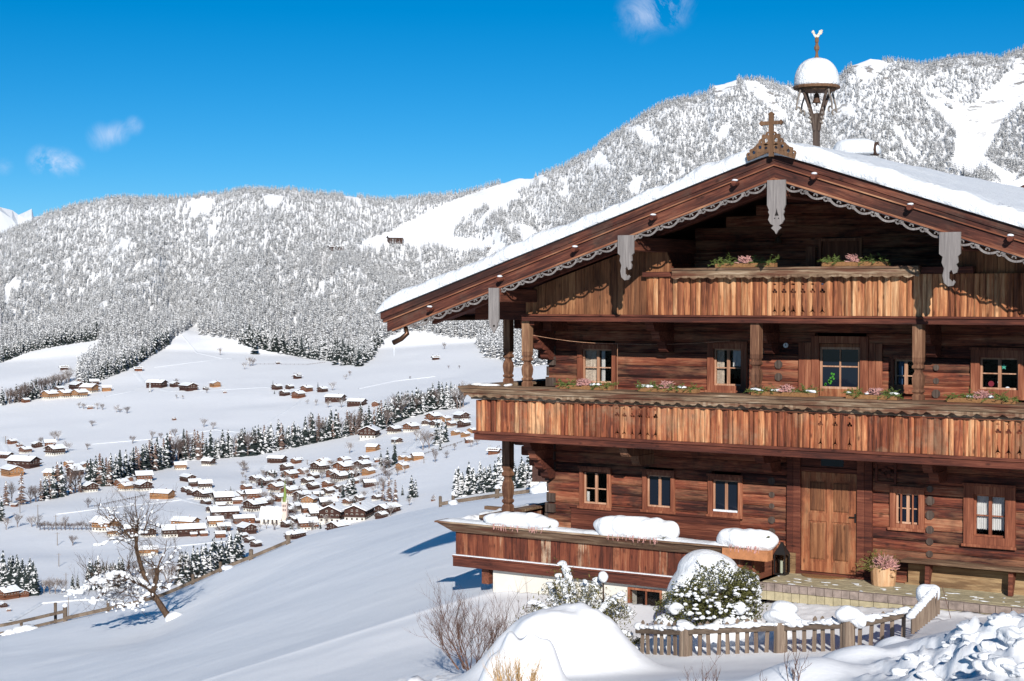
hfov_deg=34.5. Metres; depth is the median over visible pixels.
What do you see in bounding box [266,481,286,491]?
chalet
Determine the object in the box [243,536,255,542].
chalet
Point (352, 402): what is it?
chalet
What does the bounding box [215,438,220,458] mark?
spruce tree
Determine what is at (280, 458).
chalet
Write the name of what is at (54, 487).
spruce tree
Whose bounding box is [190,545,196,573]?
spruce tree
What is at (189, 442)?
bare tree
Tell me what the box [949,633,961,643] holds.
snow clod
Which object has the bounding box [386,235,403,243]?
chalet
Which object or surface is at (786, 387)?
heather
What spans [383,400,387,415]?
spruce tree
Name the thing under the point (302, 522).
chalet
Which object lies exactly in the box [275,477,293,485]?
chalet
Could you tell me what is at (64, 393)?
chalet
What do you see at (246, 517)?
chalet
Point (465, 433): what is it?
chalet
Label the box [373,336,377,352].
spruce tree
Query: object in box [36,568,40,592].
spruce tree
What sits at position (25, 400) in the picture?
chalet
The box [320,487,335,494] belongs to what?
chalet
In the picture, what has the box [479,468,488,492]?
spruce tree
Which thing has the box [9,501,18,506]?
hay barn
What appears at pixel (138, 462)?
larch tree
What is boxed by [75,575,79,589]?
spruce tree
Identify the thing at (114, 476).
spruce tree
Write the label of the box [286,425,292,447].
spruce tree
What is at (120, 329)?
forest
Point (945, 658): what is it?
snow clod
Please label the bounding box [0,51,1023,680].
ground
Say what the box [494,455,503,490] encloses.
spruce tree
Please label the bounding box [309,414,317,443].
spruce tree
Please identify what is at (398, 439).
chalet
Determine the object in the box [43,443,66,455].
chalet
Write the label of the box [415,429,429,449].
bare tree
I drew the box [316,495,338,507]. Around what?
chalet
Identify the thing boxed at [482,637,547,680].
dry grass
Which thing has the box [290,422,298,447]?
spruce tree
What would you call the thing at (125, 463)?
spruce tree
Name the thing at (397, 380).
path
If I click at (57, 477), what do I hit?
larch tree
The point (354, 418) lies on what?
bare tree
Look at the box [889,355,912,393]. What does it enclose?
window
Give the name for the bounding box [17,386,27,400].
bare tree
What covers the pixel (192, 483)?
chalet
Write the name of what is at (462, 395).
bare tree
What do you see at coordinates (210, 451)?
spruce tree
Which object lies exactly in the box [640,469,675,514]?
window
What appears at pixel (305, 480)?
chalet
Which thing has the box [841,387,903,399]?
fir sprigs
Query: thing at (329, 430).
spruce tree
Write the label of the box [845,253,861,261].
heather
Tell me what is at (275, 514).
church
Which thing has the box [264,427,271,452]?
spruce tree
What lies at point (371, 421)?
spruce tree
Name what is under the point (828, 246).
loggia door
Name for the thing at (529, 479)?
spruce tree
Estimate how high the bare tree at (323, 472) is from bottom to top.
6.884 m
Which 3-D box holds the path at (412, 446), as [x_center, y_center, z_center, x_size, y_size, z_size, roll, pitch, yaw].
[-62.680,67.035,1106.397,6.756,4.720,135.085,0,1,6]
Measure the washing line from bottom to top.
1.368 m
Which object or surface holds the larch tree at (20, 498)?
on the ground at (340, 603)
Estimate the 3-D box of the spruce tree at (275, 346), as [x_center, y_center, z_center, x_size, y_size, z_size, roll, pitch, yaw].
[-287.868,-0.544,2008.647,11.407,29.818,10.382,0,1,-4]
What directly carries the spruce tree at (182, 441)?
on the ground at (340, 603)
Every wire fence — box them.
[94,495,142,506]
[358,440,464,483]
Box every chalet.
[0,451,13,458]
[0,464,24,476]
[0,585,21,599]
[0,601,7,607]
[4,454,41,468]
[6,438,18,443]
[18,446,32,453]
[19,588,29,597]
[20,397,30,402]
[30,441,42,447]
[40,389,58,399]
[41,468,62,478]
[43,438,56,445]
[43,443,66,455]
[54,385,64,390]
[56,389,71,398]
[63,460,74,465]
[64,463,80,471]
[65,466,85,475]
[68,381,82,389]
[70,388,88,397]
[79,382,99,392]
[79,461,88,467]
[81,480,99,491]
[89,378,99,384]
[89,515,119,531]
[101,385,111,391]
[105,527,118,535]
[113,478,129,485]
[117,481,133,490]
[123,523,139,533]
[132,479,153,490]
[134,469,153,480]
[134,544,158,555]
[139,527,157,536]
[144,379,167,387]
[148,488,175,498]
[159,522,177,537]
[169,381,179,386]
[169,515,200,523]
[173,460,187,469]
[175,521,206,536]
[178,381,198,390]
[179,473,196,481]
[180,486,191,491]
[185,487,198,494]
[187,477,200,486]
[190,531,197,536]
[192,488,214,499]
[196,478,213,488]
[199,498,211,504]
[199,531,208,535]
[200,457,216,465]
[205,505,218,512]
[206,515,224,526]
[208,505,240,518]
[209,380,220,387]
[211,490,234,503]
[214,502,226,505]
[214,530,226,537]
[216,521,231,530]
[232,496,243,503]
[232,513,255,523]
[235,521,257,533]
[236,490,244,497]
[236,532,248,537]
[240,483,252,489]
[240,498,267,511]
[243,488,262,498]
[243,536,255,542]
[248,474,263,482]
[249,540,262,546]
[257,476,274,485]
[261,496,274,504]
[264,470,277,476]
[266,454,287,462]
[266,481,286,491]
[271,383,282,389]
[272,493,287,501]
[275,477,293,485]
[278,389,290,395]
[279,462,294,470]
[279,485,298,495]
[280,469,299,478]
[280,520,293,527]
[283,529,306,539]
[285,384,294,388]
[288,502,300,510]
[288,505,294,512]
[288,514,301,523]
[290,390,305,398]
[290,457,301,463]
[292,489,311,500]
[295,515,319,529]
[297,467,308,473]
[299,384,313,391]
[299,502,317,512]
[299,513,309,516]
[300,476,315,484]
[300,494,317,503]
[305,481,320,489]
[306,472,320,478]
[306,506,323,518]
[309,460,330,472]
[312,490,323,496]
[315,457,330,462]
[316,386,328,391]
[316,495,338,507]
[316,502,346,524]
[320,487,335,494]
[321,479,334,487]
[324,393,346,402]
[325,468,338,476]
[325,519,351,529]
[330,460,353,471]
[330,471,348,481]
[337,456,351,460]
[341,497,355,505]
[341,500,376,522]
[346,397,367,406]
[346,477,358,484]
[348,470,359,476]
[352,459,372,469]
[354,494,365,501]
[357,424,381,439]
[358,455,370,459]
[361,467,376,475]
[362,478,376,487]
[364,443,380,451]
[370,494,381,500]
[371,400,380,406]
[373,502,402,514]
[374,511,388,518]
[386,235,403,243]
[386,425,402,433]
[391,436,403,443]
[394,461,410,469]
[397,455,405,459]
[401,421,420,431]
[403,455,410,460]
[410,452,424,460]
[421,419,429,425]
[424,411,443,420]
[429,419,443,427]
[439,415,451,421]
[444,420,456,427]
[450,429,460,435]
[451,410,470,420]
[456,419,470,427]
[459,431,469,436]
[464,437,473,442]
[466,427,475,432]
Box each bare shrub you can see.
[406,568,519,670]
[482,573,535,643]
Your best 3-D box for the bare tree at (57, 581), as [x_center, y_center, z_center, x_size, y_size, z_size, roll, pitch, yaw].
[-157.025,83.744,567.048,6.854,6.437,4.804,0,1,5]
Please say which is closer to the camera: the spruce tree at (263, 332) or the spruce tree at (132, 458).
the spruce tree at (132, 458)
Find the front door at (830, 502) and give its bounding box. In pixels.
[786,457,874,580]
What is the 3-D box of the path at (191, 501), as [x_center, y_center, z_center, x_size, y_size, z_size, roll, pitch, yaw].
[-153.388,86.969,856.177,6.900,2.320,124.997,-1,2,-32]
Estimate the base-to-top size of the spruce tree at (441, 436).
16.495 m
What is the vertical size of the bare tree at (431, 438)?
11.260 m
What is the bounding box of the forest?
[0,45,1023,382]
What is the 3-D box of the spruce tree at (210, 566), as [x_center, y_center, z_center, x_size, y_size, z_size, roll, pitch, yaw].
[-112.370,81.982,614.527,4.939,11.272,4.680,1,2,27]
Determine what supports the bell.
hanging from the farmhouse
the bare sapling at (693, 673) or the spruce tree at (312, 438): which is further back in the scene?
the spruce tree at (312, 438)
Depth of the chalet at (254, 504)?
839.95 m
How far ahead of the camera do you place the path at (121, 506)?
867.94 m
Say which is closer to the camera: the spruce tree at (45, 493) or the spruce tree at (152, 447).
the spruce tree at (45, 493)
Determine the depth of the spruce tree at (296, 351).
1982.47 m
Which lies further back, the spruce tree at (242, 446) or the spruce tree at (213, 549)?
the spruce tree at (242, 446)
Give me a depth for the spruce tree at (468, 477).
767.14 m
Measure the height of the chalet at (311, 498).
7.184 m
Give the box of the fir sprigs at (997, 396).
[942,387,1020,402]
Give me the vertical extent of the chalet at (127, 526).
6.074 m
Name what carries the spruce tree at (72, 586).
on the ground at (340, 603)
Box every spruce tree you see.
[0,389,3,405]
[0,496,5,520]
[0,551,6,570]
[0,561,7,586]
[0,564,3,584]
[4,555,12,585]
[11,563,16,584]
[14,555,18,575]
[15,560,22,587]
[19,569,24,588]
[21,565,29,590]
[27,558,31,581]
[28,382,33,399]
[28,571,32,591]
[29,565,40,595]
[34,381,37,396]
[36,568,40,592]
[42,475,49,500]
[47,467,57,498]
[56,462,67,496]
[69,574,75,589]
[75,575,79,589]
[84,460,89,481]
[85,558,91,574]
[85,565,90,579]
[87,458,93,481]
[91,560,98,589]
[92,456,99,485]
[94,319,99,335]
[96,556,99,571]
[100,360,106,378]
[101,465,106,485]
[105,453,113,482]
[106,357,108,374]
[109,358,114,374]
[110,462,116,483]
[114,454,119,476]
[116,461,120,478]
[117,450,124,477]
[122,353,127,370]
[123,450,132,476]
[123,455,128,477]
[128,453,135,477]
[130,451,135,475]
[132,447,137,470]
[139,445,146,470]
[140,343,146,359]
[144,443,151,469]
[150,439,154,467]
[153,333,159,351]
[155,437,162,469]
[156,331,160,349]
[159,447,165,468]
[163,438,171,467]
[164,433,171,464]
[174,552,187,584]
[179,429,184,458]
[182,437,189,460]
[183,551,190,581]
[187,556,194,579]
[190,440,196,459]
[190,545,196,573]
[191,550,197,578]
[195,547,202,576]
[200,546,207,574]
[202,444,207,457]
[204,544,211,572]
[207,430,214,457]
[207,548,214,571]
[211,539,218,568]
[211,547,217,569]
[213,444,217,458]
[213,536,218,567]
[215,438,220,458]
[216,544,221,564]
[218,429,225,457]
[218,538,226,565]
[223,438,229,457]
[224,541,230,564]
[225,430,229,446]
[225,532,236,563]
[228,435,233,456]
[232,534,242,561]
[233,433,240,456]
[236,531,243,557]
[238,428,247,456]
[239,530,244,557]
[241,323,244,341]
[243,326,248,345]
[247,328,253,345]
[247,427,258,455]
[250,332,258,353]
[254,434,260,454]
[257,327,262,348]
[258,428,265,453]
[261,325,264,345]
[262,430,267,451]
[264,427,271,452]
[265,329,268,347]
[267,331,272,350]
[269,423,275,451]
[272,328,279,351]
[274,419,282,448]
[274,434,279,450]
[278,333,285,352]
[283,431,287,448]
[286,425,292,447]
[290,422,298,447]
[291,332,295,352]
[294,338,298,355]
[295,424,302,445]
[299,338,303,356]
[300,429,304,445]
[302,336,309,357]
[302,417,309,444]
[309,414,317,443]
[318,342,324,359]
[318,425,323,441]
[323,341,328,360]
[323,419,328,440]
[327,416,332,439]
[329,409,332,429]
[331,346,338,364]
[332,410,340,438]
[337,341,341,362]
[338,421,342,437]
[341,347,346,364]
[343,419,347,436]
[344,469,353,495]
[345,342,348,363]
[345,419,350,436]
[346,345,352,363]
[351,342,355,360]
[351,474,356,494]
[356,345,362,365]
[359,402,365,428]
[363,342,366,362]
[367,406,369,424]
[368,337,374,357]
[369,412,373,424]
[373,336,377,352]
[375,331,379,348]
[375,414,379,427]
[377,406,382,429]
[378,453,382,466]
[379,325,384,345]
[381,410,386,428]
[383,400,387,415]
[385,405,392,426]
[385,447,391,467]
[391,403,396,422]
[391,441,397,464]
[394,394,402,421]
[395,391,403,419]
[401,400,406,418]
[405,391,412,417]
[407,475,413,497]
[409,391,416,416]
[413,480,417,497]
[415,388,423,413]
[421,392,425,412]
[424,392,428,411]
[426,388,432,411]
[429,383,437,409]
[432,419,440,444]
[437,381,440,406]
[437,392,442,408]
[439,419,445,442]
[441,390,445,408]
[442,386,450,409]
[442,419,449,441]
[449,388,455,408]
[450,469,458,498]
[455,466,462,489]
[456,473,462,496]
[461,476,467,496]
[463,462,472,494]
[467,467,477,493]
[474,462,482,493]
[476,470,483,492]
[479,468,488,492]
[485,465,492,491]
[489,461,499,490]
[494,454,500,486]
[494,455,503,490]
[512,461,515,488]
[514,472,518,487]
[516,456,526,487]
[522,468,527,486]
[525,456,529,482]
[525,465,531,486]
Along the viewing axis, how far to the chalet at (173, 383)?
1664.21 m
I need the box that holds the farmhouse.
[376,30,1023,605]
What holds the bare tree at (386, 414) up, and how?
on the ground at (340, 603)
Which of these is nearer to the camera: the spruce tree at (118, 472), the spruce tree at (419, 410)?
the spruce tree at (118, 472)
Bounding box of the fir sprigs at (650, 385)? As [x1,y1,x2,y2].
[636,379,703,391]
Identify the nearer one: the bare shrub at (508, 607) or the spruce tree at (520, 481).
the bare shrub at (508, 607)
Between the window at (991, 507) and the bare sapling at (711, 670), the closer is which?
the bare sapling at (711, 670)
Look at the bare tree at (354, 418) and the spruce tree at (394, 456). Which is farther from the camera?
the bare tree at (354, 418)
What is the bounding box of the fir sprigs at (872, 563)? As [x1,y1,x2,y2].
[856,549,899,570]
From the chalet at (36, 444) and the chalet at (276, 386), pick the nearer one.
the chalet at (36, 444)
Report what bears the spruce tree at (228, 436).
on the ground at (340, 603)
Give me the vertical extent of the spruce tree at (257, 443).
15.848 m
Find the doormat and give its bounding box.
[802,573,845,578]
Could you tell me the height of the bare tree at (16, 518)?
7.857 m
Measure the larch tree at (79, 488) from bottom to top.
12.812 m
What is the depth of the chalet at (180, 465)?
1087.03 m
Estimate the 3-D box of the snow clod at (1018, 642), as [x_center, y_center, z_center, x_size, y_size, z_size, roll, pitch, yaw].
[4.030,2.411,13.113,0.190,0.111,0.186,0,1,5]
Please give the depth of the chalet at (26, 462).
1149.08 m
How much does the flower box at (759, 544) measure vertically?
0.533 m
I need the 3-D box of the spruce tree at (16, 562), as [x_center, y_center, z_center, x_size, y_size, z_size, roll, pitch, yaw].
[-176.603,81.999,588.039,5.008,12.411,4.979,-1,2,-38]
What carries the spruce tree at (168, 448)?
on the ground at (340, 603)
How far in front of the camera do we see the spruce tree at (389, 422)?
1254.12 m
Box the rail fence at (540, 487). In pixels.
[0,481,547,635]
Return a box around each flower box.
[483,511,558,533]
[559,385,613,389]
[593,515,679,543]
[638,387,699,392]
[715,263,776,267]
[716,528,778,561]
[751,391,817,396]
[822,261,889,266]
[846,394,899,399]
[947,397,1017,403]
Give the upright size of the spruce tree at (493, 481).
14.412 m
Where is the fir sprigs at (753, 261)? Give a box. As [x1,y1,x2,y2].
[708,252,779,266]
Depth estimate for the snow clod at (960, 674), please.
13.08 m
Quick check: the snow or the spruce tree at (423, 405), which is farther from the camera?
the spruce tree at (423, 405)
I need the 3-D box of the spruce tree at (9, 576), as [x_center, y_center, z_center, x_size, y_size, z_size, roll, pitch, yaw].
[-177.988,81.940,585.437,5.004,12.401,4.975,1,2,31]
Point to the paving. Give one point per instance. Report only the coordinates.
(1002, 599)
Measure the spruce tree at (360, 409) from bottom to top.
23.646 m
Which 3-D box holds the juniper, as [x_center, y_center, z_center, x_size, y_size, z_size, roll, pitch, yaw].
[1.004,4.261,26.168,2.392,1.756,1.113,0,1,-1]
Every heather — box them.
[576,378,591,385]
[656,380,674,387]
[735,255,753,262]
[777,384,794,391]
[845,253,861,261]
[864,387,883,395]
[869,553,899,569]
[973,390,992,398]
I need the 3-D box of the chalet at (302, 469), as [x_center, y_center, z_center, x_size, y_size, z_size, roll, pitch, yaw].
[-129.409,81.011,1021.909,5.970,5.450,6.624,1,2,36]
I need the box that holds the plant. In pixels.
[631,636,645,643]
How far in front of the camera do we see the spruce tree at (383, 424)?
1236.61 m
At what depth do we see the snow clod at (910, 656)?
14.85 m
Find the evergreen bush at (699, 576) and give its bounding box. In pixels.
[653,549,768,626]
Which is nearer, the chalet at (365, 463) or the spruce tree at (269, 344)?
the chalet at (365, 463)
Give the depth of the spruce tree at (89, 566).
585.48 m
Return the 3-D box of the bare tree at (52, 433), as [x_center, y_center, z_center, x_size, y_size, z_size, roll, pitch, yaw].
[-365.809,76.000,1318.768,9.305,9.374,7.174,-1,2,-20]
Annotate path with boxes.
[0,437,40,462]
[8,598,118,620]
[56,498,193,513]
[95,429,250,443]
[106,385,145,396]
[132,371,299,391]
[154,358,232,367]
[163,540,240,547]
[174,497,258,517]
[181,335,221,358]
[246,450,288,482]
[256,398,303,430]
[358,376,434,388]
[404,429,434,451]
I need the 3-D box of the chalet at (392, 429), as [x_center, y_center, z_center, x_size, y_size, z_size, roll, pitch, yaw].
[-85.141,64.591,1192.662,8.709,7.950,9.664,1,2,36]
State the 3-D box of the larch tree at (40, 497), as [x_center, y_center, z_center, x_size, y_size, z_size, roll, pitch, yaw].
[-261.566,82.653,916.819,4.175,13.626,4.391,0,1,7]
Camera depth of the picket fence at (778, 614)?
24.70 m
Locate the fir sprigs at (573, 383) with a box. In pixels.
[555,378,618,389]
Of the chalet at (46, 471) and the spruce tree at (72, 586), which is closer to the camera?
the spruce tree at (72, 586)
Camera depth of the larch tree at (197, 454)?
1153.36 m
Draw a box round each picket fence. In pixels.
[633,619,694,656]
[684,600,800,655]
[782,605,865,651]
[854,605,910,645]
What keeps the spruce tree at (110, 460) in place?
on the ground at (340, 603)
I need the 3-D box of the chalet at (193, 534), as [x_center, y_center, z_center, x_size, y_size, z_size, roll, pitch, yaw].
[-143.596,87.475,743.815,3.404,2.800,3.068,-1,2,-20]
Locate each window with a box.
[576,342,619,388]
[577,466,612,510]
[627,587,661,605]
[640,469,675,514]
[705,341,749,393]
[705,473,743,518]
[887,485,925,532]
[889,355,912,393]
[961,482,1015,550]
[969,347,1023,399]
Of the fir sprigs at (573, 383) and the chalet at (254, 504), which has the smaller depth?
the fir sprigs at (573, 383)
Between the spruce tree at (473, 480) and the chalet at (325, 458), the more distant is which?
the chalet at (325, 458)
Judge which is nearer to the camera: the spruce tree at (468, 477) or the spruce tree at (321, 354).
the spruce tree at (468, 477)
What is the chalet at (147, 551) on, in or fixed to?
on the ground at (340, 603)
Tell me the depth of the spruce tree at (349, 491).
873.53 m
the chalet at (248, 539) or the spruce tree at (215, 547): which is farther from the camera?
the chalet at (248, 539)
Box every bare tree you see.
[0,517,12,529]
[4,389,13,403]
[5,479,16,502]
[11,385,26,402]
[12,511,23,526]
[17,382,35,397]
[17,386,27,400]
[25,486,39,502]
[29,377,49,395]
[30,484,43,501]
[31,514,42,527]
[39,579,49,593]
[44,579,55,593]
[47,576,63,593]
[49,430,56,438]
[59,579,67,592]
[60,366,73,382]
[61,473,74,493]
[64,467,87,492]
[69,535,78,545]
[146,568,160,581]
[159,562,179,581]
[167,435,180,452]
[170,438,186,460]
[175,444,189,457]
[179,434,196,459]
[237,431,257,454]
[307,414,324,441]
[318,468,326,476]
[337,418,352,434]
[344,409,367,434]
[345,442,354,453]
[376,409,396,426]
[377,457,389,467]
[386,396,406,419]
[387,391,410,412]
[387,504,396,515]
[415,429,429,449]
[421,432,435,448]
[429,388,444,406]
[432,449,437,462]
[449,389,464,408]
[450,385,463,408]
[454,380,469,406]
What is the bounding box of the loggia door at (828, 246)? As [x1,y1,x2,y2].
[818,238,862,311]
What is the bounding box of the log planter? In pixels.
[870,566,896,586]
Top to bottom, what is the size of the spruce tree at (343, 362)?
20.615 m
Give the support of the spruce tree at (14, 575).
on the ground at (340, 603)
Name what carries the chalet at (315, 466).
on the ground at (340, 603)
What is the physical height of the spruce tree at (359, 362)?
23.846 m
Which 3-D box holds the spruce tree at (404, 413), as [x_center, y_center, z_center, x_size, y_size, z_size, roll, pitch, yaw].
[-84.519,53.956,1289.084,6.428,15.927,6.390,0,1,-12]
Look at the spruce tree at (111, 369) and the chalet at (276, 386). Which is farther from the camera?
the spruce tree at (111, 369)
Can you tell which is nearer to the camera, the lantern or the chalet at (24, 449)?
the lantern
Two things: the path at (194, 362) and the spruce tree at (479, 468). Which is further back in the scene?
the path at (194, 362)
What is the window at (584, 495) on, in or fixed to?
in the farmhouse
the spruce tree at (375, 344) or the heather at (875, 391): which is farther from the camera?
the spruce tree at (375, 344)
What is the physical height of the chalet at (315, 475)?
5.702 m
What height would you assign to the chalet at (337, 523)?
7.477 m
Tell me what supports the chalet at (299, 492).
on the ground at (340, 603)
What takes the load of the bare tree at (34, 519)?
on the ground at (340, 603)
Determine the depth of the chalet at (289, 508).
831.80 m
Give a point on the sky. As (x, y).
(99, 98)
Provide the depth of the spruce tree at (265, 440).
1167.99 m
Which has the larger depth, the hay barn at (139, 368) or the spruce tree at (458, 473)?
the hay barn at (139, 368)
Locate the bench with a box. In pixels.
[901,557,1023,595]
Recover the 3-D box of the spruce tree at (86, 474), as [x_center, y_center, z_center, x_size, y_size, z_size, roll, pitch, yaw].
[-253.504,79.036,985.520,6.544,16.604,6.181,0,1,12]
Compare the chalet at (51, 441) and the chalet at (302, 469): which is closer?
the chalet at (302, 469)
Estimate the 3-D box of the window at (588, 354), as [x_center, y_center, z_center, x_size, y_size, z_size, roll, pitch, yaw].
[1.692,0.494,32.386,0.938,0.909,0.215,1,2,33]
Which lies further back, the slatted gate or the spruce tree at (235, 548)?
the spruce tree at (235, 548)
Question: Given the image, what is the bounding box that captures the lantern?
[774,537,789,575]
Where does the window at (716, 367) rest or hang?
in the farmhouse
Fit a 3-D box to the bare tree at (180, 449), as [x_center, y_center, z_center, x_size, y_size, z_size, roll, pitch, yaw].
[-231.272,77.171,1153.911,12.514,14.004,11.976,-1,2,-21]
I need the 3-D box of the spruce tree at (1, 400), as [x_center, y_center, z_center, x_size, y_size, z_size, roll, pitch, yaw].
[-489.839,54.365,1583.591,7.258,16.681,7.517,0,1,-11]
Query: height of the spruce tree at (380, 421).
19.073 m
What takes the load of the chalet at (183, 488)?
on the ground at (340, 603)
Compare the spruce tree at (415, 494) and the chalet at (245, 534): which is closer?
the chalet at (245, 534)
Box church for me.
[259,484,288,524]
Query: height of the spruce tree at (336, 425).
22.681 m
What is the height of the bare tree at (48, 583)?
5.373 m
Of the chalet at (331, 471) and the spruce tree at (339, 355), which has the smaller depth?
the chalet at (331, 471)
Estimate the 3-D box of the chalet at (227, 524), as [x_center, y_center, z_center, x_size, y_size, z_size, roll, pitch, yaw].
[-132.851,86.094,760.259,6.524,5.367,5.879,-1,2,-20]
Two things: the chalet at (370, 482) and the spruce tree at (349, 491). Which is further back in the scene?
the chalet at (370, 482)
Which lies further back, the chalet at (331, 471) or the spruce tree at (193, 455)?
the spruce tree at (193, 455)
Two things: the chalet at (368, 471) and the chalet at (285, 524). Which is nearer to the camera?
the chalet at (285, 524)
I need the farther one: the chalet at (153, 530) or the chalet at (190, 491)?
the chalet at (190, 491)
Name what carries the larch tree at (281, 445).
on the ground at (340, 603)
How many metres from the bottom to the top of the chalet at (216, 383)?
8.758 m
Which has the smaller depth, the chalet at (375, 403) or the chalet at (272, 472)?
the chalet at (272, 472)
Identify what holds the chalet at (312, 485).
on the ground at (340, 603)
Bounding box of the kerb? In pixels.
[760,582,1023,613]
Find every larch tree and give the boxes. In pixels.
[3,481,10,505]
[15,472,27,504]
[38,479,44,500]
[46,472,52,498]
[54,462,61,495]
[67,470,73,493]
[76,472,83,492]
[95,453,102,485]
[105,457,107,475]
[105,458,113,485]
[136,448,142,470]
[148,440,155,469]
[152,444,158,470]
[168,431,175,463]
[194,431,202,459]
[198,441,202,458]
[200,430,204,455]
[278,423,286,449]
[331,421,335,438]
[349,416,353,434]
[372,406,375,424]
[380,482,385,500]
[383,477,392,501]
[392,480,397,501]
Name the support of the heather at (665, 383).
in the flower box at (645, 389)
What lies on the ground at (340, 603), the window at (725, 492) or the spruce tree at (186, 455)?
the spruce tree at (186, 455)
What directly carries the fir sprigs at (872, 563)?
in the log planter
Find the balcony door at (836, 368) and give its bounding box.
[811,336,868,396]
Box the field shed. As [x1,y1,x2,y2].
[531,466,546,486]
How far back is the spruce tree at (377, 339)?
1999.73 m
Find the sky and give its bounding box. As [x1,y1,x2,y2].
[0,0,1023,215]
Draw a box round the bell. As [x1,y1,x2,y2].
[812,91,820,105]
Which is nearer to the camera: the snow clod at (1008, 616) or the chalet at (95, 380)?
the snow clod at (1008, 616)
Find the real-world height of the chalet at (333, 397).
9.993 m
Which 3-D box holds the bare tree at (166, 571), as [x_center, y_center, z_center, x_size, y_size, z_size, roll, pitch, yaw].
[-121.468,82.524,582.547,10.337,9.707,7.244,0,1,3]
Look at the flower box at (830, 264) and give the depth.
27.98 m
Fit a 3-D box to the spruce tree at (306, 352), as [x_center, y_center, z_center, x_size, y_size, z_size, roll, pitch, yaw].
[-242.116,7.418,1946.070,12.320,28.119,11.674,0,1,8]
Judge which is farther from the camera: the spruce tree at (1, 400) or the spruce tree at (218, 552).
the spruce tree at (1, 400)
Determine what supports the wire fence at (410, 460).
on the ground at (340, 603)
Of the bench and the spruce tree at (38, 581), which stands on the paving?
the bench
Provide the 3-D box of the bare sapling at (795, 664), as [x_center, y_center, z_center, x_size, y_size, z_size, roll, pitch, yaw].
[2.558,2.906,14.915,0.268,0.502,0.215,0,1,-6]
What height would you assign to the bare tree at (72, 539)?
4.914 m
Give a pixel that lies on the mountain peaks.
(8, 217)
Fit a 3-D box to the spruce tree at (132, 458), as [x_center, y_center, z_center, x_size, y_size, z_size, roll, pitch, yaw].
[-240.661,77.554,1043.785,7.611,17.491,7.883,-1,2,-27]
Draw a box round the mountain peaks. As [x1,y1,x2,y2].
[0,207,38,233]
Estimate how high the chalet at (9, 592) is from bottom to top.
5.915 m
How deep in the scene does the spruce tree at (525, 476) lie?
737.57 m
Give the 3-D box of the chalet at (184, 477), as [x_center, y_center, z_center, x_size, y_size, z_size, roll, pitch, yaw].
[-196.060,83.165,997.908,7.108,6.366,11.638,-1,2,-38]
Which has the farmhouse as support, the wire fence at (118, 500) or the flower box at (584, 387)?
the flower box at (584, 387)
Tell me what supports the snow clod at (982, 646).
on the ground at (340, 603)
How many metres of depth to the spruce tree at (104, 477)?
980.60 m
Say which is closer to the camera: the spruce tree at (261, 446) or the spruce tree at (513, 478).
the spruce tree at (513, 478)
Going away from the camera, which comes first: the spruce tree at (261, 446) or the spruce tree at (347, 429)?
the spruce tree at (261, 446)
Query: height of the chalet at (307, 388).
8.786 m
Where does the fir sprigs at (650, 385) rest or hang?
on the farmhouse
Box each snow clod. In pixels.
[889,668,908,675]
[903,653,916,659]
[916,669,942,680]
[922,661,932,667]
[938,654,951,661]
[941,641,949,647]
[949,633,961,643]
[952,670,972,678]
[956,623,968,630]
[960,633,977,642]
[964,654,975,663]
[971,652,989,659]
[971,659,1003,674]
[977,641,997,651]
[979,654,1016,675]
[987,615,1006,625]
[996,625,1023,643]
[1000,662,1023,677]
[1004,613,1012,619]
[1006,637,1023,647]
[1012,615,1021,623]
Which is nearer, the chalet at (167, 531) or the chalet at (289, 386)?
the chalet at (167, 531)
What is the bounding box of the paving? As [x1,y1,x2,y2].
[763,573,1023,607]
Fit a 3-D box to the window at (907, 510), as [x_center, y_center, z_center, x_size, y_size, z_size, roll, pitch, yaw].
[6.975,2.957,29.052,0.681,0.786,0.215,1,2,33]
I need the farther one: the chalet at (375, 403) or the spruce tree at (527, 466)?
the chalet at (375, 403)
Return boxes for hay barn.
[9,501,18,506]
[59,364,68,369]
[133,365,143,370]
[292,372,302,378]
[431,355,440,359]
[486,445,501,454]
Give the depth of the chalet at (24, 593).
557.32 m
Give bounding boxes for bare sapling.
[680,666,709,680]
[701,644,726,680]
[782,640,811,680]
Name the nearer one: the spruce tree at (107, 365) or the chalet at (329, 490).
the chalet at (329, 490)
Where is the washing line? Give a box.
[534,335,722,388]
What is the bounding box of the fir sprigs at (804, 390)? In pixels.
[745,384,824,393]
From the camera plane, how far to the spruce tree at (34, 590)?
561.22 m
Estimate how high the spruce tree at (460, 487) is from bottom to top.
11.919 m
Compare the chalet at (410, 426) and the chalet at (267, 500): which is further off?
the chalet at (410, 426)
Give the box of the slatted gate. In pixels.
[906,584,939,633]
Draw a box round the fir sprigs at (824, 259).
[818,252,890,265]
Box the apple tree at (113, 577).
[52,466,200,621]
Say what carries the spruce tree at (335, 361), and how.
on the ground at (340, 603)
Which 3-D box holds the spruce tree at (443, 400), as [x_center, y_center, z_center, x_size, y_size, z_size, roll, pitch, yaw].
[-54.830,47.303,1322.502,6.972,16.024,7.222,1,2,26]
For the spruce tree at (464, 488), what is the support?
on the ground at (340, 603)
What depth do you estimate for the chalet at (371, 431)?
1179.50 m
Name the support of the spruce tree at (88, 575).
on the ground at (340, 603)
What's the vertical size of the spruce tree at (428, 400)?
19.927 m
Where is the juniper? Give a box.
[504,557,640,649]
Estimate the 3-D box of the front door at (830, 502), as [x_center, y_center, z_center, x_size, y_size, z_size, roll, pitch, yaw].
[5.746,3.129,29.813,1.663,2.295,0.190,1,2,33]
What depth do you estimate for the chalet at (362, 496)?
845.50 m

